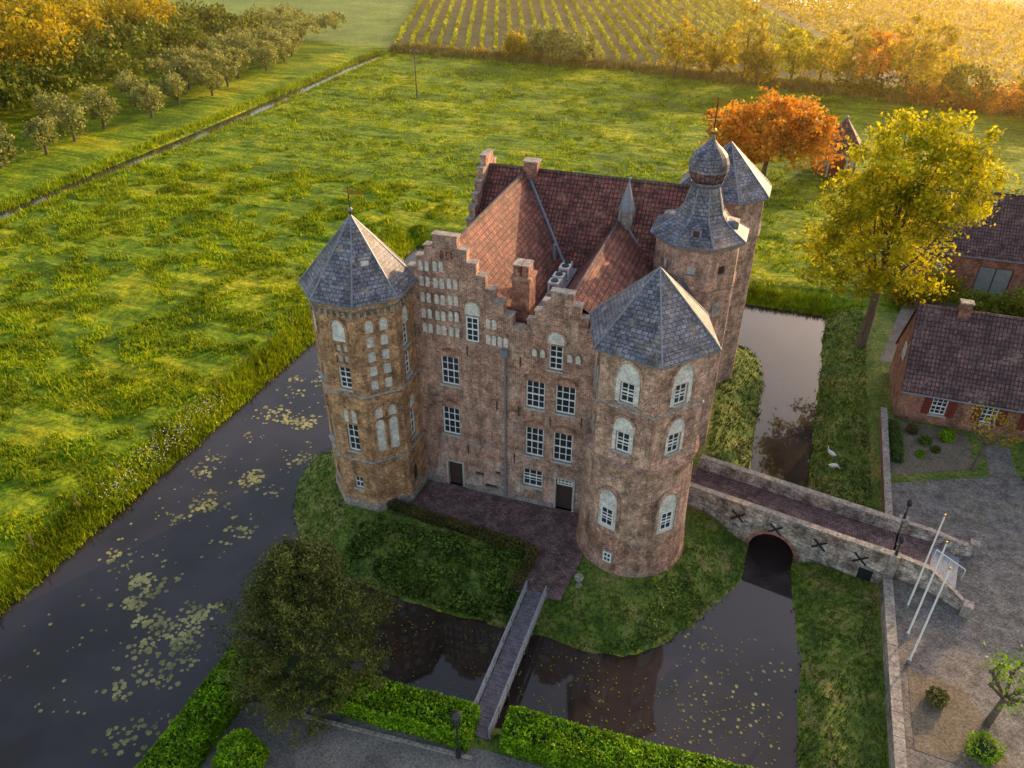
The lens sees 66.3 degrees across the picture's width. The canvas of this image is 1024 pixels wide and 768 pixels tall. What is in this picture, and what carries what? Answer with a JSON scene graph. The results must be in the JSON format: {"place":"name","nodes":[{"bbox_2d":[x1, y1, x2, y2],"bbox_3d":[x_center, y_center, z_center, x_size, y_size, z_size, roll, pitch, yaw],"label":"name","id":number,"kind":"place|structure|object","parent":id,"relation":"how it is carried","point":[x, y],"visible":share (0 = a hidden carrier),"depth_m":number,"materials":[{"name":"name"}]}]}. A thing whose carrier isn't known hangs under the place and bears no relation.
{"place":"outdoors","nodes":[
{"label":"outdoors","id":0,"kind":"place"},
{"bbox_2d":[0,55,383,219],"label":"ditch water","id":1,"kind":"structure","parent":0,"point":[179,142],"depth_m":137.18,"materials":[{"name":"liquid"}]},
{"bbox_2d":[201,694,542,767],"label":"gravel path","id":2,"kind":"structure","parent":0,"point":[336,747],"depth_m":42.45,"materials":[{"name":"gravel"}]},
{"bbox_2d":[450,710,461,758],"bbox_3d":[-2.870,18.316,41.003,0.650,4.108,0.563,11,35,16],"label":"street lamp","id":3,"kind":"object","parent":2,"relation":"on","point":[455,715],"visible":1,"depth_m":40.27,"materials":[{"name":"black metal"}]},
{"bbox_2d":[0,246,825,767],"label":"moat water","id":4,"kind":"structure","parent":0,"point":[784,346],"depth_m":50.95,"materials":[{"name":"liquid"}]},
{"bbox_2d":[0,364,791,763],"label":"lily pads","id":5,"kind":"object","parent":4,"relation":"on","point":[198,616],"visible":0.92,"depth_m":51.60,"materials":[{"name":"plant"}]},
{"bbox_2d":[379,606,779,763],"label":"floating leaves","id":6,"kind":"object","parent":4,"relation":"on","point":[584,690],"visible":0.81,"depth_m":47.23,"materials":[{"name":"plant"}]},
{"bbox_2d":[411,480,581,600],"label":"castle terrace paving","id":7,"kind":"structure","parent":0,"point":[549,532],"depth_m":57.01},
{"bbox_2d":[0,0,1023,767],"bbox_3d":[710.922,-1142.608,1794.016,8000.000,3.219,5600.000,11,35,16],"label":"ground","id":8,"kind":"structure","parent":0,"point":[370,26],"depth_m":100.54,"materials":[{"name":"green plant"}]},
{"bbox_2d":[0,122,11,143],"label":"pollard willow tree","id":9,"kind":"object","parent":8,"relation":"on","point":[2,128],"visible":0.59,"depth_m":126.26,"materials":[{"name":"green plant"}]},
{"bbox_2d":[0,132,25,168],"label":"pollard willow tree","id":10,"kind":"object","parent":8,"relation":"on","point":[6,149],"visible":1,"depth_m":120.72,"materials":[{"name":"green plant"}]},
{"bbox_2d":[19,116,60,154],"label":"pollard willow tree","id":11,"kind":"object","parent":8,"relation":"on","point":[43,127],"visible":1,"depth_m":125.81,"materials":[{"name":"green plant"}]},
{"bbox_2d":[31,88,75,130],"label":"pollard willow tree","id":12,"kind":"object","parent":8,"relation":"on","point":[41,99],"visible":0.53,"depth_m":136.94,"materials":[{"name":"green plant"}]},
{"bbox_2d":[39,95,87,141],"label":"pollard willow tree","id":13,"kind":"object","parent":8,"relation":"on","point":[78,120],"visible":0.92,"depth_m":133.23,"materials":[{"name":"green plant"}]},
{"bbox_2d":[0,0,182,74],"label":"woodland autumn trees","id":14,"kind":"object","parent":8,"relation":"on","point":[37,21],"visible":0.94,"depth_m":157.45,"materials":[{"name":"yellow plant"}]},
{"bbox_2d":[76,83,121,128],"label":"pollard willow tree","id":15,"kind":"object","parent":8,"relation":"on","point":[96,113],"visible":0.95,"depth_m":139.49,"materials":[{"name":"green plant"}]},
{"bbox_2d":[109,69,149,107],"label":"pollard willow tree","id":16,"kind":"object","parent":8,"relation":"on","point":[123,84],"visible":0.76,"depth_m":151.17,"materials":[{"name":"green plant"}]},
{"bbox_2d":[0,0,272,111],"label":"woodland trees","id":17,"kind":"object","parent":8,"relation":"on","point":[92,55],"visible":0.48,"depth_m":161.59,"materials":[{"name":"green plant"}]},
{"bbox_2d":[125,83,166,117],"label":"pollard willow tree","id":18,"kind":"object","parent":8,"relation":"on","point":[144,92],"visible":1,"depth_m":146.03,"materials":[{"name":"green plant"}]},
{"bbox_2d":[91,390,221,508],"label":"white wildflowers","id":19,"kind":"object","parent":8,"relation":"on","point":[158,447],"visible":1,"depth_m":64.61,"materials":[{"name":"plant"}]},
{"bbox_2d":[152,69,191,103],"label":"pollard willow tree","id":20,"kind":"object","parent":8,"relation":"on","point":[172,90],"visible":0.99,"depth_m":152.45,"materials":[{"name":"green plant"}]},
{"bbox_2d":[164,54,201,89],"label":"pollard willow tree","id":21,"kind":"object","parent":8,"relation":"on","point":[187,73],"visible":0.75,"depth_m":162.43,"materials":[{"name":"green plant"}]},
{"bbox_2d":[0,48,397,226],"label":"ditch reeds","id":22,"kind":"object","parent":8,"relation":"on","point":[141,146],"visible":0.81,"depth_m":135.24,"materials":[{"name":"green plant"}]},
{"bbox_2d":[133,642,270,767],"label":"box hedge","id":23,"kind":"object","parent":8,"relation":"on","point":[199,722],"visible":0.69,"depth_m":42.46,"materials":[{"name":"green plant"}]},
{"bbox_2d":[27,239,383,547],"bbox_3d":[-26.330,-1.059,73.334,0.100,1.400,63.100,11,35,16],"label":"meadow fence","id":24,"kind":"object","parent":8,"relation":"on","point":[28,535],"visible":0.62,"depth_m":64.77,"materials":[{"name":"brown wood"}]},
{"bbox_2d":[189,62,226,95],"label":"pollard willow tree","id":25,"kind":"object","parent":8,"relation":"on","point":[199,77],"visible":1,"depth_m":158.37,"materials":[{"name":"green plant"}]},
{"bbox_2d":[207,50,242,86],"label":"pollard willow tree","id":26,"kind":"object","parent":8,"relation":"on","point":[217,61],"visible":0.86,"depth_m":165.00,"materials":[{"name":"green plant"}]},
{"bbox_2d":[224,45,252,77],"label":"pollard willow tree","id":27,"kind":"object","parent":8,"relation":"on","point":[243,57],"visible":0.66,"depth_m":172.33,"materials":[{"name":"green plant"}]},
{"bbox_2d":[210,728,270,767],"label":"round shrub","id":28,"kind":"object","parent":8,"relation":"on","point":[242,753],"visible":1,"depth_m":40.91,"materials":[{"name":"green plant"}]},
{"bbox_2d":[143,3,346,76],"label":"willow thicket","id":29,"kind":"object","parent":8,"relation":"on","point":[241,40],"visible":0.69,"depth_m":189.51,"materials":[{"name":"green plant"}]},
{"bbox_2d":[247,38,279,70],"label":"pollard willow tree","id":30,"kind":"object","parent":8,"relation":"on","point":[257,51],"visible":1,"depth_m":178.49,"materials":[{"name":"green plant"}]},
{"bbox_2d":[267,31,297,61],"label":"pollard willow tree","id":31,"kind":"object","parent":8,"relation":"on","point":[283,53],"visible":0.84,"depth_m":185.55,"materials":[{"name":"green plant"}]},
{"bbox_2d":[276,27,303,56],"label":"pollard willow tree","id":32,"kind":"object","parent":8,"relation":"on","point":[295,37],"visible":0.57,"depth_m":192.95,"materials":[{"name":"green plant"}]},
{"bbox_2d":[207,529,400,749],"bbox_3d":[-11.732,13.147,43.021,11.263,13.083,10.937,11,35,16],"label":"tree","id":33,"kind":"object","parent":8,"relation":"on","point":[309,647],"visible":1,"depth_m":41.48,"materials":[{"name":"green plant"}]},
{"bbox_2d":[251,701,472,759],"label":"kerb","id":34,"kind":"structure","parent":8,"relation":"on","point":[401,740],"depth_m":42.91,"materials":[{"name":"stone"}]},
{"bbox_2d":[332,670,481,752],"bbox_3d":[-5.898,18.111,43.702,8.290,2.062,2.606,11,35,16],"label":"box hedge","id":35,"kind":"object","parent":8,"relation":"on","point":[396,705],"visible":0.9,"depth_m":43.10,"materials":[{"name":"green plant"}]},
{"bbox_2d":[410,50,417,97],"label":"utility pole","id":36,"kind":"object","parent":8,"relation":"on","point":[414,51],"visible":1,"depth_m":157.61,"materials":[{"name":"brown wood"}]},
{"bbox_2d":[0,229,832,616],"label":"bank reeds","id":37,"kind":"object","parent":8,"relation":"on","point":[402,245],"visible":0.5,"depth_m":66.23,"materials":[{"name":"green plant"}]},
{"bbox_2d":[337,512,528,624],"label":"ground cover shrubs","id":38,"kind":"object","parent":8,"relation":"on","point":[459,550],"visible":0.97,"depth_m":54.00,"materials":[{"name":"green plant"}]},
{"bbox_2d":[386,499,539,592],"bbox_3d":[-3.353,10.433,55.942,12.833,1.304,3.768,25,41,32],"label":"clipped hedge","id":39,"kind":"object","parent":8,"relation":"on","point":[517,577],"visible":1,"depth_m":55.50,"materials":[{"name":"green plant"}]},
{"bbox_2d":[474,580,546,739],"bbox_3d":[-0.124,17.224,47.776,1.400,3.630,10.800,11,35,16],"label":"footbridge","id":40,"kind":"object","parent":8,"relation":"on","point":[504,673],"visible":0.9,"depth_m":46.85,"materials":[{"name":"grey wood"}]},
{"bbox_2d":[499,28,531,58],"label":"field maple tree","id":41,"kind":"object","parent":8,"relation":"on","point":[514,43],"visible":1,"depth_m":188.96,"materials":[{"name":"yellow plant"}]},
{"bbox_2d":[298,97,771,577],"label":"castle","id":42,"kind":"structure","parent":8,"relation":"on","point":[533,332],"depth_m":53.23,"materials":[{"name":"brick"}]},
{"bbox_2d":[523,23,551,55],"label":"field maple tree","id":43,"kind":"object","parent":8,"relation":"on","point":[532,42],"visible":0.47,"depth_m":188.85,"materials":[{"name":"yellow plant"}]},
{"bbox_2d":[534,22,571,60],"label":"field maple tree","id":44,"kind":"object","parent":8,"relation":"on","point":[551,40],"visible":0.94,"depth_m":184.04,"materials":[{"name":"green plant"}]},
{"bbox_2d":[575,573,583,587],"bbox_3d":[4.431,13.067,51.892,0.608,1.000,0.593,11,35,16],"label":"stone urn","id":45,"kind":"object","parent":8,"relation":"on","point":[579,577],"visible":1,"depth_m":51.66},
{"bbox_2d":[556,27,603,66],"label":"field maple tree","id":46,"kind":"object","parent":8,"relation":"on","point":[576,49],"visible":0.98,"depth_m":182.41,"materials":[{"name":"green plant"}]},
{"bbox_2d":[292,304,888,767],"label":"bank grass","id":47,"kind":"structure","parent":8,"relation":"on","point":[718,412],"depth_m":55.53,"materials":[{"name":"plant"}]},
{"bbox_2d":[398,41,842,84],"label":"field boundary scrub","id":48,"kind":"object","parent":8,"relation":"on","point":[811,80],"visible":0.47,"depth_m":180.60,"materials":[{"name":"brown plant"}]},
{"bbox_2d":[499,704,752,767],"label":"box hedge","id":49,"kind":"object","parent":8,"relation":"on","point":[542,737],"visible":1,"depth_m":41.33,"materials":[{"name":"green plant"}]},
{"bbox_2d":[395,0,876,76],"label":"vineyard rows","id":50,"kind":"object","parent":8,"relation":"on","point":[612,25],"visible":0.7,"depth_m":230.86,"materials":[{"name":"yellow plant"}]},
{"bbox_2d":[609,557,721,648],"bbox_3d":[10.443,14.256,51.887,9.172,1.824,3.583,-18,38,-25],"label":"ivy patch","id":51,"kind":"object","parent":8,"relation":"on","point":[684,593],"visible":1,"depth_m":51.76,"materials":[{"name":"green plant"}]},
{"bbox_2d":[652,13,706,75],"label":"field maple tree","id":52,"kind":"object","parent":8,"relation":"on","point":[674,49],"visible":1,"depth_m":172.39,"materials":[{"name":"yellow plant"}]},
{"bbox_2d":[387,40,1023,116],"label":"reed strip","id":53,"kind":"object","parent":8,"relation":"on","point":[818,88],"visible":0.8,"depth_m":177.85,"materials":[{"name":"plant"}]},
{"bbox_2d":[406,50,1007,115],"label":"field fence","id":54,"kind":"object","parent":8,"relation":"on","point":[677,76],"visible":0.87,"depth_m":176.03,"materials":[{"name":"brown wood"}]},
{"bbox_2d":[692,31,738,73],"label":"field maple tree","id":55,"kind":"object","parent":8,"relation":"on","point":[713,60],"visible":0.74,"depth_m":172.07,"materials":[{"name":"yellow plant"}]},
{"bbox_2d":[712,0,773,82],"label":"field maple tree","id":56,"kind":"object","parent":8,"relation":"on","point":[738,46],"visible":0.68,"depth_m":165.52,"materials":[{"name":"yellow plant"}]},
{"bbox_2d":[735,38,781,87],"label":"field maple tree","id":57,"kind":"object","parent":8,"relation":"on","point":[764,59],"visible":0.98,"depth_m":164.53,"materials":[{"name":"yellow plant"}]},
{"bbox_2d":[698,83,857,176],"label":"orange beech tree","id":58,"kind":"object","parent":8,"relation":"on","point":[775,133],"visible":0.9,"depth_m":109.22,"materials":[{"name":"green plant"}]},
{"bbox_2d":[687,454,901,583],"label":"arched brick bridge","id":59,"kind":"structure","parent":8,"relation":"on","point":[746,505],"depth_m":55.97,"materials":[{"name":"stone"}]},
{"bbox_2d":[769,26,822,78],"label":"field maple tree","id":60,"kind":"object","parent":8,"relation":"on","point":[800,47],"visible":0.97,"depth_m":165.16,"materials":[{"name":"yellow plant"}]},
{"bbox_2d":[797,32,853,79],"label":"field maple tree","id":61,"kind":"object","parent":8,"relation":"on","point":[820,45],"visible":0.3,"depth_m":168.38,"materials":[{"name":"plant"}]},
{"bbox_2d":[817,115,861,178],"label":"garden pavilion","id":62,"kind":"structure","parent":8,"relation":"on","point":[851,132],"depth_m":117.54,"materials":[{"name":"red brick"}]},
{"bbox_2d":[815,16,886,86],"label":"field maple tree","id":63,"kind":"object","parent":8,"relation":"on","point":[853,49],"visible":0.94,"depth_m":158.33,"materials":[{"name":"yellow plant"}]},
{"bbox_2d":[853,24,914,82],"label":"field maple tree","id":64,"kind":"object","parent":8,"relation":"on","point":[887,36],"visible":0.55,"depth_m":159.23,"materials":[{"name":"orange plant"}]},
{"bbox_2d":[879,407,892,514],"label":"garden wall","id":65,"kind":"structure","parent":8,"relation":"on","point":[885,470],"depth_m":61.52,"materials":[{"name":"grey stone"}]},
{"bbox_2d":[760,0,1023,95],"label":"maize rows","id":66,"kind":"object","parent":8,"relation":"on","point":[989,16],"visible":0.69,"depth_m":233.93,"materials":[{"name":"yellow plant"}]},
{"bbox_2d":[879,578,906,767],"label":"courtyard wall","id":67,"kind":"structure","parent":8,"relation":"on","point":[896,732],"depth_m":45.84,"materials":[{"name":"stone"}]},
{"bbox_2d":[787,100,1023,347],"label":"yellow poplar tree","id":68,"kind":"object","parent":8,"relation":"on","point":[904,189],"visible":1,"depth_m":68.95,"materials":[{"name":"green plant"}]},
{"bbox_2d":[864,13,950,94],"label":"field maple tree","id":69,"kind":"object","parent":8,"relation":"on","point":[909,63],"visible":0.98,"depth_m":153.10,"materials":[{"name":"yellow plant"}]},
{"bbox_2d":[824,66,1023,105],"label":"distant hedgerow","id":70,"kind":"object","parent":8,"relation":"on","point":[852,85],"visible":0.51,"depth_m":158.94,"materials":[{"name":"orange plant"}]},
{"bbox_2d":[888,418,973,474],"bbox_3d":[34.080,5.597,63.803,6.300,0.001,8.100,11,35,16],"label":"garden bed","id":71,"kind":"object","parent":8,"relation":"on","point":[956,454],"visible":0.8,"depth_m":63.61,"materials":[{"name":"soil"}]},
{"bbox_2d":[888,418,904,462],"bbox_3d":[31.752,4.659,64.742,1.240,1.182,5.882,11,35,16],"label":"box hedge","id":72,"kind":"object","parent":71,"relation":"on","point":[896,442],"visible":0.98,"depth_m":64.40,"materials":[{"name":"green plant"}]},
{"bbox_2d":[905,423,918,434],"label":"garden shrub","id":73,"kind":"object","parent":71,"relation":"on","point":[911,428],"visible":1,"depth_m":65.75,"materials":[{"name":"green plant"}]},
{"bbox_2d":[918,434,932,445],"bbox_3d":[34.124,4.643,64.746,1.179,0.928,1.081,-27,42,-35],"label":"garden shrub","id":74,"kind":"object","parent":71,"relation":"on","point":[926,440],"visible":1,"depth_m":64.49,"materials":[{"name":"green plant"}]},
{"bbox_2d":[930,445,940,453],"bbox_3d":[34.508,5.330,63.895,0.891,0.652,0.778,-8,34,-12],"label":"garden shrub","id":75,"kind":"object","parent":71,"relation":"on","point":[935,449],"visible":1,"depth_m":63.73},
{"bbox_2d":[938,430,955,442],"bbox_3d":[36.119,4.310,65.090,1.442,1.011,1.291,11,35,16],"label":"garden shrub","id":76,"kind":"object","parent":71,"relation":"on","point":[947,436],"visible":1,"depth_m":64.84,"materials":[{"name":"green plant"}]},
{"bbox_2d":[961,401,1022,471],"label":"pollard lime tree","id":77,"kind":"object","parent":71,"relation":"on","point":[987,441],"visible":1,"depth_m":59.98,"materials":[{"name":"orange plant"}]},
{"bbox_2d":[897,18,966,85],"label":"field maple tree","id":78,"kind":"object","parent":8,"relation":"on","point":[953,39],"visible":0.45,"depth_m":160.16,"materials":[{"name":"yellow plant"}]},
{"bbox_2d":[879,296,1015,362],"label":"farm yard","id":79,"kind":"structure","parent":8,"relation":"on","point":[902,319],"depth_m":81.55,"materials":[{"name":"gravel"}]},
{"bbox_2d":[884,275,930,310],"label":"garden bush","id":80,"kind":"object","parent":79,"relation":"on","point":[899,297],"visible":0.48,"depth_m":84.58,"materials":[{"name":"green plant"}]},
{"bbox_2d":[918,266,969,307],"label":"garden bush","id":81,"kind":"object","parent":79,"relation":"on","point":[950,283],"visible":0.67,"depth_m":83.84,"materials":[{"name":"green plant"}]},
{"bbox_2d":[949,287,1011,313],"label":"garden bush","id":82,"kind":"object","parent":79,"relation":"on","point":[976,297],"visible":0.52,"depth_m":81.27,"materials":[{"name":"green plant"}]},
{"bbox_2d":[987,285,1023,317],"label":"garden bush","id":83,"kind":"object","parent":79,"relation":"on","point":[1016,307],"visible":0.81,"depth_m":81.42,"materials":[{"name":"green plant"}]},
{"bbox_2d":[889,311,1023,439],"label":"walls","id":84,"kind":"structure","parent":8,"relation":"on","point":[907,406],"depth_m":66.70,"materials":[{"name":"red brick"}]},
{"bbox_2d":[895,303,1023,413],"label":"roof","id":85,"kind":"structure","parent":84,"relation":"on","point":[976,358],"depth_m":64.88,"materials":[{"name":"tile"}]},
{"bbox_2d":[957,298,974,318],"bbox_3d":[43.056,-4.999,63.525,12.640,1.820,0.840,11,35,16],"label":"chimney","id":86,"kind":"object","parent":85,"relation":"on","point":[965,307],"visible":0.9,"depth_m":64.72,"materials":[{"name":"red brick"}]},
{"bbox_2d":[920,397,1023,430],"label":"shutters","id":87,"kind":"object","parent":84,"relation":"attached to","point":[950,411],"visible":0.86,"depth_m":65.50,"materials":[{"name":"red paint"}]},
{"bbox_2d":[901,76,1023,116],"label":"distant hedgerow","id":88,"kind":"object","parent":8,"relation":"on","point":[1011,96],"visible":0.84,"depth_m":150.24,"materials":[{"name":"orange plant"}]},
{"bbox_2d":[902,186,1023,299],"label":"brick barn","id":89,"kind":"structure","parent":8,"relation":"on","point":[991,259],"depth_m":85.54,"materials":[{"name":"brick"}]},
{"bbox_2d":[972,266,1012,294],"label":"barn doors","id":90,"kind":"structure","parent":89,"relation":"in","point":[987,278],"depth_m":86.40,"materials":[{"name":"wood"}]},
{"bbox_2d":[933,62,1006,109],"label":"bush","id":91,"kind":"object","parent":8,"relation":"on","point":[958,75],"visible":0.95,"depth_m":149.34,"materials":[{"name":"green plant"}]},
{"bbox_2d":[1018,78,1023,111],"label":"field maple tree","id":92,"kind":"object","parent":8,"relation":"on","point":[1021,87],"visible":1,"depth_m":144.96,"materials":[{"name":"yellow plant"}]},
{"bbox_2d":[754,0,852,7],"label":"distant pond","id":93,"kind":"structure","parent":0,"point":[805,2],"depth_m":269.61,"materials":[{"name":"plant"}]},
{"bbox_2d":[751,0,905,80],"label":"farm track","id":94,"kind":"structure","parent":0,"point":[811,30],"depth_m":226.03,"materials":[{"name":"soil"}]},
{"bbox_2d":[891,444,1023,767],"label":"courtyard","id":95,"kind":"structure","parent":0,"point":[988,513],"depth_m":50.89,"materials":[{"name":"stone"}]},
{"bbox_2d":[905,514,945,608],"bbox_3d":[25.474,11.039,48.312,0.240,8.140,0.228,11,35,16],"label":"flagpole","id":96,"kind":"object","parent":95,"relation":"on","point":[916,584],"visible":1,"depth_m":48.46,"materials":[{"name":"grey metal"}]},
{"bbox_2d":[905,541,947,636],"bbox_3d":[24.550,12.267,46.463,0.240,8.140,0.228,11,35,16],"label":"flagpole","id":97,"kind":"object","parent":95,"relation":"on","point":[907,634],"visible":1,"depth_m":46.56,"materials":[{"name":"grey metal"}]},
{"bbox_2d":[907,567,951,663],"bbox_3d":[23.819,13.357,44.823,0.240,8.140,0.228,11,35,16],"label":"flagpole","id":98,"kind":"object","parent":95,"relation":"on","point":[909,660],"visible":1,"depth_m":44.88,"materials":[{"name":"grey metal"}]},
{"bbox_2d":[882,514,980,618],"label":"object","id":99,"kind":"structure","parent":95,"relation":"on","point":[906,564],"depth_m":52.78,"materials":[{"name":"grey stone"}]},
{"bbox_2d":[894,535,905,555],"bbox_3d":[25.360,10.522,51.255,0.450,1.744,0.390,11,35,16],"label":"street lamp","id":100,"kind":"object","parent":99,"relation":"on","point":[902,539],"visible":1,"depth_m":51.06,"materials":[{"name":"black metal"}]},
{"bbox_2d":[903,499,913,518],"bbox_3d":[27.351,8.602,54.144,0.450,1.744,0.390,11,35,16],"label":"street lamp","id":101,"kind":"object","parent":99,"relation":"on","point":[910,502],"visible":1,"depth_m":53.93,"materials":[{"name":"black metal"}]},
{"bbox_2d":[908,669,1012,767],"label":"shrub bed","id":102,"kind":"object","parent":95,"relation":"on","point":[944,732],"visible":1,"depth_m":43.71,"materials":[{"name":"soil"}]},
{"bbox_2d":[925,685,950,708],"bbox_3d":[24.273,17.884,44.737,1.354,1.108,1.354,11,35,16],"label":"garden shrub","id":103,"kind":"object","parent":102,"relation":"on","point":[939,698],"visible":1,"depth_m":44.47,"materials":[{"name":"plant"}]},
{"bbox_2d":[964,729,1006,766],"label":"garden shrub","id":104,"kind":"object","parent":102,"relation":"on","point":[984,746],"visible":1,"depth_m":41.68,"materials":[{"name":"green plant"}]},
{"bbox_2d":[979,642,1023,727],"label":"pollard lime tree","id":105,"kind":"object","parent":102,"relation":"on","point":[1009,700],"visible":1,"depth_m":41.87,"materials":[{"name":"green plant"}]},
{"bbox_2d":[1008,443,1023,477],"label":"garden lawn","id":106,"kind":"structure","parent":0,"point":[1018,459],"depth_m":63.29,"materials":[{"name":"green plant"}]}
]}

